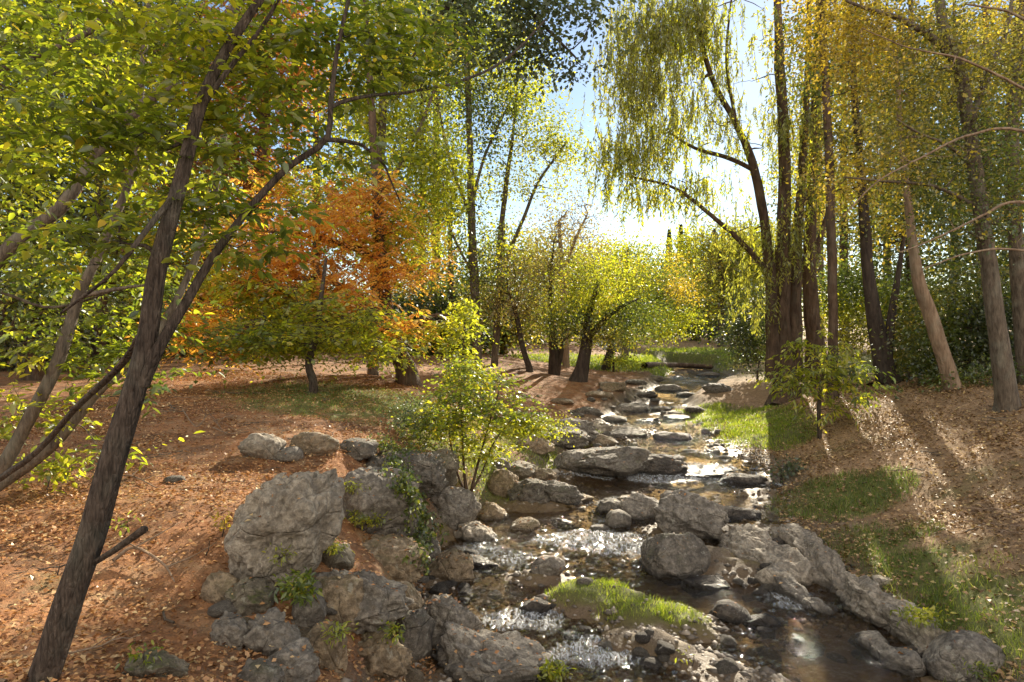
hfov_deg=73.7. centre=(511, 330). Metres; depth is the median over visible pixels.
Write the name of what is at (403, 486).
ivy
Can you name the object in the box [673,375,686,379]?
boulder
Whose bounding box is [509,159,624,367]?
bare tree
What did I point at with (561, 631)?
stone
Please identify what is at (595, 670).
stone
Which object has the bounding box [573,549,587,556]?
stone
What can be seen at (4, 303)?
wood tree
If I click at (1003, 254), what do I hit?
wood tree
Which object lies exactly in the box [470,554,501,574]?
boulder
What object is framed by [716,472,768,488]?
boulder
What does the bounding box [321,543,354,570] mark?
boulder
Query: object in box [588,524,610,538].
boulder
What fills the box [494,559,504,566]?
stone
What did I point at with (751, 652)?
stone
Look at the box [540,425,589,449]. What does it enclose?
boulder
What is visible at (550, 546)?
stone
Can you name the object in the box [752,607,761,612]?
stone
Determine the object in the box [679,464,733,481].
boulder
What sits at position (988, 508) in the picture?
twig
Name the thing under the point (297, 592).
weed
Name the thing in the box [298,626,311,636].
stone
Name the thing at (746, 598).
stone
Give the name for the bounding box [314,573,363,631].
boulder
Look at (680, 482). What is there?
boulder
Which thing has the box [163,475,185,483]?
stone
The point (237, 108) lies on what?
wood tree
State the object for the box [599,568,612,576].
stone
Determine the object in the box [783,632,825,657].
boulder
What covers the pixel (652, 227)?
sky
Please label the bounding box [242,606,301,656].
boulder
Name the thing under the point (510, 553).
stone
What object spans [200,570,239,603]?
boulder
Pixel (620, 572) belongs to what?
stone
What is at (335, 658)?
boulder
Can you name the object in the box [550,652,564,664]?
stone
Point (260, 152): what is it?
tree
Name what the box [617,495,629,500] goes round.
boulder
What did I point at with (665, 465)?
boulder
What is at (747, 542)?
rock ridge
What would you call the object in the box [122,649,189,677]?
boulder
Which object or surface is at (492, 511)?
boulder
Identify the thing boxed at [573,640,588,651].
stone
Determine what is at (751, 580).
stone
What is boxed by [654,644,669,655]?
stone
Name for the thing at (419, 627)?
boulder
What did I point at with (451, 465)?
boulder
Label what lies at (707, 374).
boulder
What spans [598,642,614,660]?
stone
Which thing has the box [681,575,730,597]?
boulder
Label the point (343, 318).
understory shrub
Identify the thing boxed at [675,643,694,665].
weed
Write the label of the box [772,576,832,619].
rock ridge
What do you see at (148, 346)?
leaning tree
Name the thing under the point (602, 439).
boulder
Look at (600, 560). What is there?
stone
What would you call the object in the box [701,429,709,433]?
stone
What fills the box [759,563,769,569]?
stone
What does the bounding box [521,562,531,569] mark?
stone
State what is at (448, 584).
stone
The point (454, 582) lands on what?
stone
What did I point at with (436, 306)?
wood tree
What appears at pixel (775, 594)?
stone
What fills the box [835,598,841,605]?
stone
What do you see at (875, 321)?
forked tree
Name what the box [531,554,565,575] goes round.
boulder
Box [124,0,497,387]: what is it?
autumn tree
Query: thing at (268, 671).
boulder
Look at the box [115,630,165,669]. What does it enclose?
weed
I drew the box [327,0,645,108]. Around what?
overhanging tree
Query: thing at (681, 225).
cypress spire
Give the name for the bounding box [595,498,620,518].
boulder
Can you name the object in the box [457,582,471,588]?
stone
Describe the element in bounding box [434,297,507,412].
shrub
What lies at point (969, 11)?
wood tree
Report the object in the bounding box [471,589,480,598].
stone
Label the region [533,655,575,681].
weed
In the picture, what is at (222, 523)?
weed
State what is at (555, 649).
stone
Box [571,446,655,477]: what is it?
boulder
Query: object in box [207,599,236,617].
stone
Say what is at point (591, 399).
stone
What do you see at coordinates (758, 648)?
stone
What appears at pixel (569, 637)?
stone
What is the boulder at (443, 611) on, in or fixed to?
on the ground at (740, 395)
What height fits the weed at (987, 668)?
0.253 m
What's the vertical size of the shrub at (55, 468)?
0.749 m
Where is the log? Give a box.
[641,362,712,368]
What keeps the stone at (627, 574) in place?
on the ground at (740, 395)
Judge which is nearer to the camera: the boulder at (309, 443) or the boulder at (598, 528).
the boulder at (309, 443)
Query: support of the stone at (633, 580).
on the ground at (740, 395)
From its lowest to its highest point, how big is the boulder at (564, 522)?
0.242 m
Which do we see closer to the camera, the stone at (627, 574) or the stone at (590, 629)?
the stone at (590, 629)
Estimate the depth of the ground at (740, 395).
9.80 m
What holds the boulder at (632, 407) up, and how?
on the ground at (740, 395)
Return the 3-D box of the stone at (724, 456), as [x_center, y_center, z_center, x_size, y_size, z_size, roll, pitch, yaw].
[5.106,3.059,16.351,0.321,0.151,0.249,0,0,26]
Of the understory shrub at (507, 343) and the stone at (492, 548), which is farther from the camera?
the understory shrub at (507, 343)
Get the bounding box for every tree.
[0,0,165,380]
[0,0,272,491]
[0,0,546,681]
[0,19,139,359]
[0,39,136,309]
[1,0,233,367]
[48,11,231,303]
[54,0,313,355]
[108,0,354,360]
[122,258,431,393]
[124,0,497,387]
[134,0,284,316]
[251,0,405,297]
[274,0,493,375]
[323,0,537,289]
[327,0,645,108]
[336,58,513,352]
[383,191,537,358]
[392,1,576,365]
[443,232,576,371]
[457,191,579,354]
[464,70,600,365]
[481,185,633,375]
[486,214,626,336]
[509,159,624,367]
[510,240,637,349]
[516,242,690,381]
[544,227,718,356]
[554,0,875,404]
[583,237,682,334]
[591,244,726,369]
[613,225,750,343]
[649,237,751,337]
[652,207,776,346]
[672,209,827,343]
[730,0,955,385]
[731,98,865,337]
[748,0,1023,412]
[751,0,900,399]
[758,0,922,385]
[759,5,895,351]
[792,0,1004,358]
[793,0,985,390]
[799,0,957,348]
[825,1,1023,269]
[853,0,1023,367]
[873,0,1013,334]
[912,0,1023,384]
[929,0,1023,316]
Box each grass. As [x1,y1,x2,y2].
[209,380,484,437]
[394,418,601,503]
[509,346,764,376]
[544,576,711,625]
[676,402,826,450]
[764,463,1023,630]
[882,549,1023,681]
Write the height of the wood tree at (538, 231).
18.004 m
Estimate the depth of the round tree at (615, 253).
45.73 m
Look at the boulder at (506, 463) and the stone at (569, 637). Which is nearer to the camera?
the stone at (569, 637)
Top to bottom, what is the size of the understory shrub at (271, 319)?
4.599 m
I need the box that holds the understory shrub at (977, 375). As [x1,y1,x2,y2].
[910,351,1023,393]
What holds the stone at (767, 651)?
on the ground at (740, 395)
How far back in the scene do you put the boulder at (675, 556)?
9.37 m
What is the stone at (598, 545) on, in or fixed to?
on the ground at (740, 395)
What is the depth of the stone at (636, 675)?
6.85 m
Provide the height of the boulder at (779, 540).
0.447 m
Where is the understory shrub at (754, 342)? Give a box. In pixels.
[699,273,804,380]
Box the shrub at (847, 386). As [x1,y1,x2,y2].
[747,326,902,438]
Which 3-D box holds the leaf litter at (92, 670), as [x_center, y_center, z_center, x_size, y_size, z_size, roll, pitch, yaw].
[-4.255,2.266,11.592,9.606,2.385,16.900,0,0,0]
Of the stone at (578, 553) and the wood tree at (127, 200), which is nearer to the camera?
the stone at (578, 553)
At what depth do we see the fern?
14.31 m
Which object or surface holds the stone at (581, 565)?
on the ground at (740, 395)
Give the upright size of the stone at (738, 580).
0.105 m
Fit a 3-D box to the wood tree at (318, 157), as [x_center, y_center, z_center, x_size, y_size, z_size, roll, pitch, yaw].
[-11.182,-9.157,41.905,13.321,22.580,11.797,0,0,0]
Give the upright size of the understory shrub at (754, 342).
5.279 m
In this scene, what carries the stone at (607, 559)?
on the ground at (740, 395)
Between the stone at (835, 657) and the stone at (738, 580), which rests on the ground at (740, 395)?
the stone at (835, 657)
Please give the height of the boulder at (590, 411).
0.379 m
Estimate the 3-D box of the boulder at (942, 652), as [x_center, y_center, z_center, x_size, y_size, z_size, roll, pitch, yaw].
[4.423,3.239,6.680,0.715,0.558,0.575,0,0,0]
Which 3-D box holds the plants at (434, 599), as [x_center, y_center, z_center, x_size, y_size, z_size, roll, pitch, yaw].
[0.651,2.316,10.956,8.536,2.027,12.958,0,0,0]
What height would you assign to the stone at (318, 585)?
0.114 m
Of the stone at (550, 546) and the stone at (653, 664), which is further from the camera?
the stone at (550, 546)
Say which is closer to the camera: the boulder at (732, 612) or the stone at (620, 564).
the boulder at (732, 612)
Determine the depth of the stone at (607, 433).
18.97 m
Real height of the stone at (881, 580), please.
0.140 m
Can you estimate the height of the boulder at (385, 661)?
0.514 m
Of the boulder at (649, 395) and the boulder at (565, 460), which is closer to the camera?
the boulder at (565, 460)
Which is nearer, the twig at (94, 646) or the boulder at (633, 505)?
the twig at (94, 646)
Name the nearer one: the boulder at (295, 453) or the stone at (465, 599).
the stone at (465, 599)
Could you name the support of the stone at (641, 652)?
in the water
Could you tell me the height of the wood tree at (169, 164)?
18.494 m
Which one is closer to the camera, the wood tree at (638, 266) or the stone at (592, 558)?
the stone at (592, 558)
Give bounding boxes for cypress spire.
[665,229,672,276]
[676,224,685,277]
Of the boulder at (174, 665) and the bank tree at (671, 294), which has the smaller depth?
the boulder at (174, 665)
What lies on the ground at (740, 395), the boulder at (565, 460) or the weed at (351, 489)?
the boulder at (565, 460)
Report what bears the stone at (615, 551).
on the ground at (740, 395)
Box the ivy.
[374,440,448,574]
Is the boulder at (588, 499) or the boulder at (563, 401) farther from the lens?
the boulder at (563, 401)
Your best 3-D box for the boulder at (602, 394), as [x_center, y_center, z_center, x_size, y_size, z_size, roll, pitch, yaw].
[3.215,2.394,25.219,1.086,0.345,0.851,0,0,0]
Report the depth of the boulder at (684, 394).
29.33 m
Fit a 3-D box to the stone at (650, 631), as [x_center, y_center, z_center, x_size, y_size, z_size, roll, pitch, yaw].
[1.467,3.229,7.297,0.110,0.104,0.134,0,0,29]
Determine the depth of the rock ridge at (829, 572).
9.32 m
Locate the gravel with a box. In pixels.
[340,419,982,681]
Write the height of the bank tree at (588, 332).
5.888 m
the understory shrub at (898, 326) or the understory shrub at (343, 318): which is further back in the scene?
the understory shrub at (343, 318)
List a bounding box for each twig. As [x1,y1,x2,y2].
[4,564,65,577]
[68,628,140,653]
[128,454,165,458]
[162,598,174,623]
[892,467,924,470]
[920,450,942,456]
[961,503,1023,515]
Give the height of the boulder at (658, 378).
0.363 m
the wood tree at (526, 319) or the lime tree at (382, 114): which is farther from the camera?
the wood tree at (526, 319)
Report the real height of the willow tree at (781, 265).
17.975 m
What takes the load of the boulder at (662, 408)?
on the ground at (740, 395)
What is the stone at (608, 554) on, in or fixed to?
on the ground at (740, 395)
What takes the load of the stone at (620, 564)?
on the ground at (740, 395)
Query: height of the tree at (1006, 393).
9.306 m
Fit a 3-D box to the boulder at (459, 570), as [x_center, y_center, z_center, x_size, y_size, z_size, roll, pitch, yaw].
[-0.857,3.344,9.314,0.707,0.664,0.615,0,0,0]
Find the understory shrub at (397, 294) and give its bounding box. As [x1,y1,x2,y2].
[366,282,491,352]
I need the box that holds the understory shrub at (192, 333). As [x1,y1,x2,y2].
[118,300,268,356]
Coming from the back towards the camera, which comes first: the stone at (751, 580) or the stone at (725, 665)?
the stone at (751, 580)
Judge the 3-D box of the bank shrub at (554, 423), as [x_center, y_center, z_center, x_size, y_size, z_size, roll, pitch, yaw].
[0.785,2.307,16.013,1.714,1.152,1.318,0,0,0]
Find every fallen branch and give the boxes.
[112,522,216,581]
[123,465,162,487]
[182,406,221,428]
[202,411,249,433]
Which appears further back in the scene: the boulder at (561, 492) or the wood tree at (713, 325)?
the wood tree at (713, 325)
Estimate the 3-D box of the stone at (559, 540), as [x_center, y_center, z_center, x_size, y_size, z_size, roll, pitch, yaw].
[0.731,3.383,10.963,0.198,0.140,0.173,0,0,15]
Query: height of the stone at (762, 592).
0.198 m
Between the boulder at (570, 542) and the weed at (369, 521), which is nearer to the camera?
the weed at (369, 521)
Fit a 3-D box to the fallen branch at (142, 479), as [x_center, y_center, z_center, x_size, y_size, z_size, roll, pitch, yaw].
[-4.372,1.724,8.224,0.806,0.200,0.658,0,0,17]
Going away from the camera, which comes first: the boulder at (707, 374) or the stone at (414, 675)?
the stone at (414, 675)
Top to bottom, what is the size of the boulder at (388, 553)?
0.627 m
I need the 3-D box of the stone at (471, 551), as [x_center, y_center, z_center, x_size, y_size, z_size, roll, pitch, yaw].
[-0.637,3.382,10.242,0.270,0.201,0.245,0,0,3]
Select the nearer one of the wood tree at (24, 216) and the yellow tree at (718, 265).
the wood tree at (24, 216)
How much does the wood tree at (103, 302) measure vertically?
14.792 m
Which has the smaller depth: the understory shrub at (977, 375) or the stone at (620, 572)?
the stone at (620, 572)
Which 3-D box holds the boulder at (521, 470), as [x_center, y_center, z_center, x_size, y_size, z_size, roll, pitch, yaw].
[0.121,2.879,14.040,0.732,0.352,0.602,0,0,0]
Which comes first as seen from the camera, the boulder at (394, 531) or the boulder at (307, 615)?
the boulder at (307, 615)
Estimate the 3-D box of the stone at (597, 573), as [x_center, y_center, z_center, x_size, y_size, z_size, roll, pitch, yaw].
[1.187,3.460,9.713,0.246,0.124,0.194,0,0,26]
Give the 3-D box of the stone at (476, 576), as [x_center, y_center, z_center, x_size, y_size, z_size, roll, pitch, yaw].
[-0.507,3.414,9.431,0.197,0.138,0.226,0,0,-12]
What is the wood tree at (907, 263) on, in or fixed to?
on the ground at (740, 395)
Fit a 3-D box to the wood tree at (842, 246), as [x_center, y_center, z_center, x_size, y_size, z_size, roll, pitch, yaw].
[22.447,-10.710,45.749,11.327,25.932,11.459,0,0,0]
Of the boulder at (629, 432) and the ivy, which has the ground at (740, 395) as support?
the boulder at (629, 432)
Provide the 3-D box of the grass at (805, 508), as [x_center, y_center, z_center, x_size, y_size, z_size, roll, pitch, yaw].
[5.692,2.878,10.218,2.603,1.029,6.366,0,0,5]
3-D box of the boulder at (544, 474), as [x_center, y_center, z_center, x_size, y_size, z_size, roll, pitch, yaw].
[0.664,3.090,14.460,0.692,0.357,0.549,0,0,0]
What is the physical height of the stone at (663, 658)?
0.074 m
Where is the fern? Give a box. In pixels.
[765,453,809,483]
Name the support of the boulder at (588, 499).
on the ground at (740, 395)
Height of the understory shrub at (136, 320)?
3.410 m
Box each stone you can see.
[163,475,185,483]
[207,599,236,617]
[242,616,252,623]
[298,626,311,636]
[305,579,321,591]
[325,601,337,614]
[406,667,423,681]
[417,576,428,582]
[430,582,448,594]
[438,581,451,588]
[446,580,457,586]
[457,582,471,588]
[458,587,471,599]
[458,597,469,604]
[463,549,477,554]
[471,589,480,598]
[473,572,481,581]
[476,588,485,593]
[486,544,503,553]
[487,589,501,600]
[493,548,506,558]
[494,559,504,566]
[498,566,507,573]
[505,547,518,558]
[514,565,521,571]
[519,556,530,563]
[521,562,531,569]
[536,636,551,647]
[545,646,560,653]
[546,542,559,549]
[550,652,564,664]
[552,537,563,542]
[557,625,570,635]
[563,629,577,640]
[564,553,575,559]
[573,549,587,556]
[573,625,598,639]
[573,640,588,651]
[574,413,583,416]
[576,577,592,584]
[577,563,593,568]
[577,660,593,670]
[578,565,594,576]
[579,651,587,656]
[583,666,601,679]
[584,646,594,653]
[586,554,596,563]
[587,397,595,401]
[587,548,600,555]
[592,543,603,547]
[592,568,602,577]
[594,551,606,557]
[595,557,607,566]
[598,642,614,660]
[599,562,613,569]
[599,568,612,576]
[602,431,610,435]
[603,557,611,563]
[604,549,614,556]
[607,573,615,578]
[609,546,621,555]
[613,562,624,568]
[614,570,623,576]
[618,541,627,547]
[619,576,639,587]
[623,571,635,578]
[627,539,643,550]
[628,442,637,445]
[630,655,641,663]
[632,647,649,657]
[634,667,646,677]
[635,632,650,643]
[639,657,660,674]
[644,628,653,635]
[650,398,660,401]
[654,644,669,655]
[657,640,674,653]
[657,654,670,661]
[659,665,665,673]
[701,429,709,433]
[714,429,721,434]
[714,657,737,674]
[717,634,736,652]
[718,455,730,459]
[732,577,744,584]
[742,595,754,601]
[745,648,756,655]
[747,577,756,583]
[751,587,769,602]
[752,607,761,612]
[755,626,775,638]
[755,646,776,652]
[758,647,781,663]
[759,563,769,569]
[760,584,773,589]
[768,590,780,599]
[771,599,787,606]
[771,602,790,612]
[776,617,787,623]
[786,612,795,617]
[826,652,846,663]
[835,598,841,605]
[871,575,890,585]
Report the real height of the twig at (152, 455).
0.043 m
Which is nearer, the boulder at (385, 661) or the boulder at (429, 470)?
the boulder at (385, 661)
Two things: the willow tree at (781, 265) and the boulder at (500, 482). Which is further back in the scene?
the willow tree at (781, 265)
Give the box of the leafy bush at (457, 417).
[391,337,567,492]
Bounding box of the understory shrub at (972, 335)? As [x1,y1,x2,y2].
[868,244,1015,387]
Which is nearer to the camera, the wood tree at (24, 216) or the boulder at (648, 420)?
the boulder at (648, 420)
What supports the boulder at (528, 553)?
on the ground at (740, 395)
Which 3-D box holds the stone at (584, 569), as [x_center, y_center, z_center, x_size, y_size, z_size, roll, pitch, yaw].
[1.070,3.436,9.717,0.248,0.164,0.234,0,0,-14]
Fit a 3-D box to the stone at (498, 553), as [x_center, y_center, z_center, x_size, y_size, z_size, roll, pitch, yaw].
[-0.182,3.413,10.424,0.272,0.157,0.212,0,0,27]
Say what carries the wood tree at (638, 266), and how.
on the ground at (740, 395)
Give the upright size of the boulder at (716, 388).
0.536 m
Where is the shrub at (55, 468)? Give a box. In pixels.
[14,444,89,492]
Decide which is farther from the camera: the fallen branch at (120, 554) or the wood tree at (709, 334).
the wood tree at (709, 334)
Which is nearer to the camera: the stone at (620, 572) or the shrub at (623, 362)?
the stone at (620, 572)
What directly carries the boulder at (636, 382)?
on the ground at (740, 395)
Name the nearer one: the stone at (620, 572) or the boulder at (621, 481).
the stone at (620, 572)
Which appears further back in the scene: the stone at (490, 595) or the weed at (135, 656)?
the stone at (490, 595)
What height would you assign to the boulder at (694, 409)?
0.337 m
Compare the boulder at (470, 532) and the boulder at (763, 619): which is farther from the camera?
the boulder at (470, 532)
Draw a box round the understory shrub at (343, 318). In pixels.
[296,276,408,350]
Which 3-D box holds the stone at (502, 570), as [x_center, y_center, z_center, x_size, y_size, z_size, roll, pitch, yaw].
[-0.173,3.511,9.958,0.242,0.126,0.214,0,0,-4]
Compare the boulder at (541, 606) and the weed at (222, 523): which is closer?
the weed at (222, 523)
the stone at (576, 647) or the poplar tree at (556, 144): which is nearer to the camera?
the stone at (576, 647)
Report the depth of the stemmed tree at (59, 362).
7.47 m
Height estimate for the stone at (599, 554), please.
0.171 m
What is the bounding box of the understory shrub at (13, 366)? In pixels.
[0,300,103,371]
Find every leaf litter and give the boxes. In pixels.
[0,368,534,681]
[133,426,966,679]
[698,374,1023,681]
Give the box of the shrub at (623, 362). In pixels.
[593,352,646,371]
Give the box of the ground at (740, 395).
[0,321,1023,681]
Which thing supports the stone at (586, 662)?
on the ground at (740, 395)
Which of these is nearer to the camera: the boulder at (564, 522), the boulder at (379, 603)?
the boulder at (379, 603)
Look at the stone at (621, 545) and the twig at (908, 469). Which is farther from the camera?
the twig at (908, 469)
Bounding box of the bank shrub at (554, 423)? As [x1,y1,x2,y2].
[509,410,581,446]
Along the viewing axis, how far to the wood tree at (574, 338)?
59.19 m
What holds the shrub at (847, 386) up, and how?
on the ground at (740, 395)
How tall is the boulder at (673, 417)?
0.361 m
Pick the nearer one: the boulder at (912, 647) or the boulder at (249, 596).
the boulder at (249, 596)
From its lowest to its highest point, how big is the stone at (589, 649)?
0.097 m
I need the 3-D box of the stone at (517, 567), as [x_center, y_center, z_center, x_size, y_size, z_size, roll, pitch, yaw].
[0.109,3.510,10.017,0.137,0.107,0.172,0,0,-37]
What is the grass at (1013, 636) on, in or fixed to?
on the ground at (740, 395)
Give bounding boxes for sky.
[0,0,1023,319]
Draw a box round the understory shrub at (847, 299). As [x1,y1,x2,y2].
[802,236,906,372]
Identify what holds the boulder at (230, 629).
on the ground at (740, 395)
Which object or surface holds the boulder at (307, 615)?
on the ground at (740, 395)
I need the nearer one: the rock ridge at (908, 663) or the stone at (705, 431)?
the rock ridge at (908, 663)
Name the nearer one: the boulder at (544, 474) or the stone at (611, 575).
the stone at (611, 575)
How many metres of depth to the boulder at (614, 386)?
26.32 m
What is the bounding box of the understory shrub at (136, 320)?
[48,293,169,361]
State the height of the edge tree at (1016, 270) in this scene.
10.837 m
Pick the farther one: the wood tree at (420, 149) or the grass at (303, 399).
the wood tree at (420, 149)
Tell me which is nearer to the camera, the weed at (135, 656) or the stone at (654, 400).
the weed at (135, 656)
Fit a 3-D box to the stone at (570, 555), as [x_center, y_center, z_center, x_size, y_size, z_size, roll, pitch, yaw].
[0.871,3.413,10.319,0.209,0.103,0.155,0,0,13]
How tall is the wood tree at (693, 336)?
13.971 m
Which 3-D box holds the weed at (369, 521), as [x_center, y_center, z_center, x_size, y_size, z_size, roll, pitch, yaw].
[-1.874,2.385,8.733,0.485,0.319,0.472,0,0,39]
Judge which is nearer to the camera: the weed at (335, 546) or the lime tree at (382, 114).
the weed at (335, 546)
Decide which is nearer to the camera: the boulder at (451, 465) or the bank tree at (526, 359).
the boulder at (451, 465)
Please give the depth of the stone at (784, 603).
8.55 m
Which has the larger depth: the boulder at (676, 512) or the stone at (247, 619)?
the boulder at (676, 512)
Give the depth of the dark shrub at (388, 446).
10.91 m
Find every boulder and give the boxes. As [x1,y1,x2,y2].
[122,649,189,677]
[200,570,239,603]
[209,610,248,650]
[224,468,344,586]
[224,577,277,615]
[236,658,284,681]
[237,433,286,459]
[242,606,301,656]
[266,637,320,681]
[273,446,303,461]
[289,432,339,455]
[291,593,326,627]
[306,619,347,674]
[313,569,413,635]
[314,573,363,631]
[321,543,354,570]
[340,438,378,460]
[343,466,422,536]
[357,630,412,679]
[362,534,430,582]
[365,449,448,498]
[389,518,417,536]
[395,608,434,661]
[401,581,423,609]
[413,535,440,564]
[421,594,483,650]
[428,548,474,585]
[429,486,481,529]
[432,622,553,681]
[433,448,459,486]
[453,521,499,545]
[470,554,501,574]
[476,502,508,522]
[486,468,518,497]
[495,458,510,469]
[507,478,549,503]
[509,460,534,479]
[509,516,539,534]
[514,551,532,560]
[517,436,554,454]
[517,597,555,618]
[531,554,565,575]
[532,468,558,480]
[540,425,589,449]
[544,480,583,505]
[551,398,573,404]
[551,418,598,441]
[551,517,581,530]
[553,450,586,472]
[565,538,585,547]
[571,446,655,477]
[573,406,603,416]
[581,494,593,503]
[585,391,613,398]
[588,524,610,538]
[589,434,618,446]
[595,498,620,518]
[598,382,626,391]
[602,415,626,423]
[605,509,631,533]
[610,427,647,438]
[615,478,647,489]
[617,403,648,413]
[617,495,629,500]
[618,492,658,524]
[625,379,647,384]
[634,418,661,424]
[636,392,657,398]
[640,454,687,478]
[640,532,710,585]
[649,406,671,412]
[650,477,707,490]
[651,375,664,381]
[652,431,691,444]
[654,384,681,393]
[654,489,729,543]
[662,414,690,422]
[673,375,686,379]
[675,392,693,397]
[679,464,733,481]
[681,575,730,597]
[683,406,704,413]
[696,372,719,377]
[702,383,733,393]
[712,599,751,627]
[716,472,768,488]
[724,506,761,522]
[746,613,783,630]
[754,565,794,584]
[772,536,785,544]
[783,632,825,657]
[900,644,922,658]
[922,629,1004,681]
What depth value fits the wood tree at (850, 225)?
41.80 m
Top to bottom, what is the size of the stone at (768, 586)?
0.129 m
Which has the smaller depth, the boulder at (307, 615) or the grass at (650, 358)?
the boulder at (307, 615)
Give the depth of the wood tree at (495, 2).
45.88 m
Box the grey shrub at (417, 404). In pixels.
[377,390,456,441]
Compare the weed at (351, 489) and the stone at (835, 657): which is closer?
the stone at (835, 657)
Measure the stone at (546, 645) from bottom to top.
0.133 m
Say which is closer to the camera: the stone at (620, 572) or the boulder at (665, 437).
the stone at (620, 572)
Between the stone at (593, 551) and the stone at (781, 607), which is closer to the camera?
the stone at (781, 607)
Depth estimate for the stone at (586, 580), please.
8.48 m
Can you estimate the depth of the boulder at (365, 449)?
10.43 m
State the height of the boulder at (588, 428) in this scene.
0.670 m
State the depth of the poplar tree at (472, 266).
26.87 m
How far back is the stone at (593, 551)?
10.42 m
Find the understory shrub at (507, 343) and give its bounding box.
[434,290,546,354]
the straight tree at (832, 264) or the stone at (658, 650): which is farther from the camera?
the straight tree at (832, 264)
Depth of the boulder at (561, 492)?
12.61 m
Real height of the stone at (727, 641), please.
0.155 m
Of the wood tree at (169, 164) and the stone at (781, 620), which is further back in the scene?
the wood tree at (169, 164)
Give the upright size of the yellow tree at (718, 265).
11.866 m
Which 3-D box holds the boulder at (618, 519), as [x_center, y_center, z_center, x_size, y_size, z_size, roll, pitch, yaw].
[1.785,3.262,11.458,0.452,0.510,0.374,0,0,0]
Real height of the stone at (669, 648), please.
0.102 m
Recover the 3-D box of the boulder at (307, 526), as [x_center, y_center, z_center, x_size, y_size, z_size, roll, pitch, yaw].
[-2.107,1.903,6.508,1.025,1.178,1.180,0,0,0]
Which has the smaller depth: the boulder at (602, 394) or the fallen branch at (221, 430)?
the fallen branch at (221, 430)
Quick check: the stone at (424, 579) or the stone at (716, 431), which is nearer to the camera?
the stone at (424, 579)
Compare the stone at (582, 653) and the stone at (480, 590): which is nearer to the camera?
the stone at (582, 653)
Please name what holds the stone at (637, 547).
on the ground at (740, 395)
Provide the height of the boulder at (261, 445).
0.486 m
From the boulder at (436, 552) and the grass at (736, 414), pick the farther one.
the grass at (736, 414)
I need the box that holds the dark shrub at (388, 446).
[361,428,438,456]
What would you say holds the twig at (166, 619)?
on the ground at (740, 395)
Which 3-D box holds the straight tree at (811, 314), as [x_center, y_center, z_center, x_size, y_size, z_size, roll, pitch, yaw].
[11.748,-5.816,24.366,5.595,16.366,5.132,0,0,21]
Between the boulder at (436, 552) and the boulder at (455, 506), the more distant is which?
the boulder at (455, 506)
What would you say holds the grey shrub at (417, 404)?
on the ground at (740, 395)
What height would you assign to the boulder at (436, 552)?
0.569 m
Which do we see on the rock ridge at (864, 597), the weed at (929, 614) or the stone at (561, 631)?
the weed at (929, 614)
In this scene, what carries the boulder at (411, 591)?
on the ground at (740, 395)
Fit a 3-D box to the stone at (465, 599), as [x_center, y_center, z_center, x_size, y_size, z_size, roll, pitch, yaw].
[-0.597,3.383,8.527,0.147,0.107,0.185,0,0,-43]
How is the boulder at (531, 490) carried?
on the ground at (740, 395)
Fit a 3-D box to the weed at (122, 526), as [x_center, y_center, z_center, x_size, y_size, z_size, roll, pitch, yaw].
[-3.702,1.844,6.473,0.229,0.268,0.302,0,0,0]
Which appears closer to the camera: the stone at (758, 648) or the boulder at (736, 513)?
the stone at (758, 648)
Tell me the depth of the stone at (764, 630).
7.64 m
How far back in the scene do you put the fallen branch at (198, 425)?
11.35 m
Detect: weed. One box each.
[109,510,140,537]
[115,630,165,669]
[208,506,231,536]
[262,542,297,566]
[265,566,323,606]
[320,619,357,647]
[324,537,354,556]
[343,510,390,530]
[344,477,369,494]
[368,617,405,644]
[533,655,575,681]
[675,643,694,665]
[890,599,955,629]
[951,658,997,681]
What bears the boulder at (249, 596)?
on the ground at (740, 395)
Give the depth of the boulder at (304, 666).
5.16 m
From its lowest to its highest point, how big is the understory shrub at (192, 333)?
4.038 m
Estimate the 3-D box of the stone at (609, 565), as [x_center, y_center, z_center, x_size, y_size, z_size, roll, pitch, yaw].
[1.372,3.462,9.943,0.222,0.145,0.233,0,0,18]
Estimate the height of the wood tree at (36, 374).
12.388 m
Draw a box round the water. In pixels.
[426,344,927,681]
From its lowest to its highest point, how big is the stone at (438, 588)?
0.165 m
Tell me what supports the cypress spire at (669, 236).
on the ground at (740, 395)
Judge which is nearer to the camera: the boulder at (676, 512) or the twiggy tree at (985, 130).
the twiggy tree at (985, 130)
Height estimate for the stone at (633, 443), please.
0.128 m
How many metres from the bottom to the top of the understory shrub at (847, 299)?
5.588 m
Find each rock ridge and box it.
[717,523,814,588]
[771,523,858,597]
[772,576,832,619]
[836,574,945,652]
[848,630,925,681]
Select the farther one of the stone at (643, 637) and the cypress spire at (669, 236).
the cypress spire at (669, 236)
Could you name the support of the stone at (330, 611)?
on the ground at (740, 395)
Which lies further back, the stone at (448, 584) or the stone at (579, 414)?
the stone at (579, 414)
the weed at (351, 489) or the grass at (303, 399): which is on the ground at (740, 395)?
the grass at (303, 399)
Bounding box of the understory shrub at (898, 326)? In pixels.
[839,263,952,384]
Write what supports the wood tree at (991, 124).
on the ground at (740, 395)
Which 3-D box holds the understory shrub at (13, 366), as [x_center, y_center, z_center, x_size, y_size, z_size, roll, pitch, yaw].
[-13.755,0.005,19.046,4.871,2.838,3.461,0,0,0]
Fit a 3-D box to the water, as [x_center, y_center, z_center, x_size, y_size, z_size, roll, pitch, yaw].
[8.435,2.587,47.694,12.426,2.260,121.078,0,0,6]
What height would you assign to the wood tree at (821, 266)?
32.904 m
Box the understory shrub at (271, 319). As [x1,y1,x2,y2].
[200,298,333,352]
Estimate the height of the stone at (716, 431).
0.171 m
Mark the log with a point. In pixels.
(676, 365)

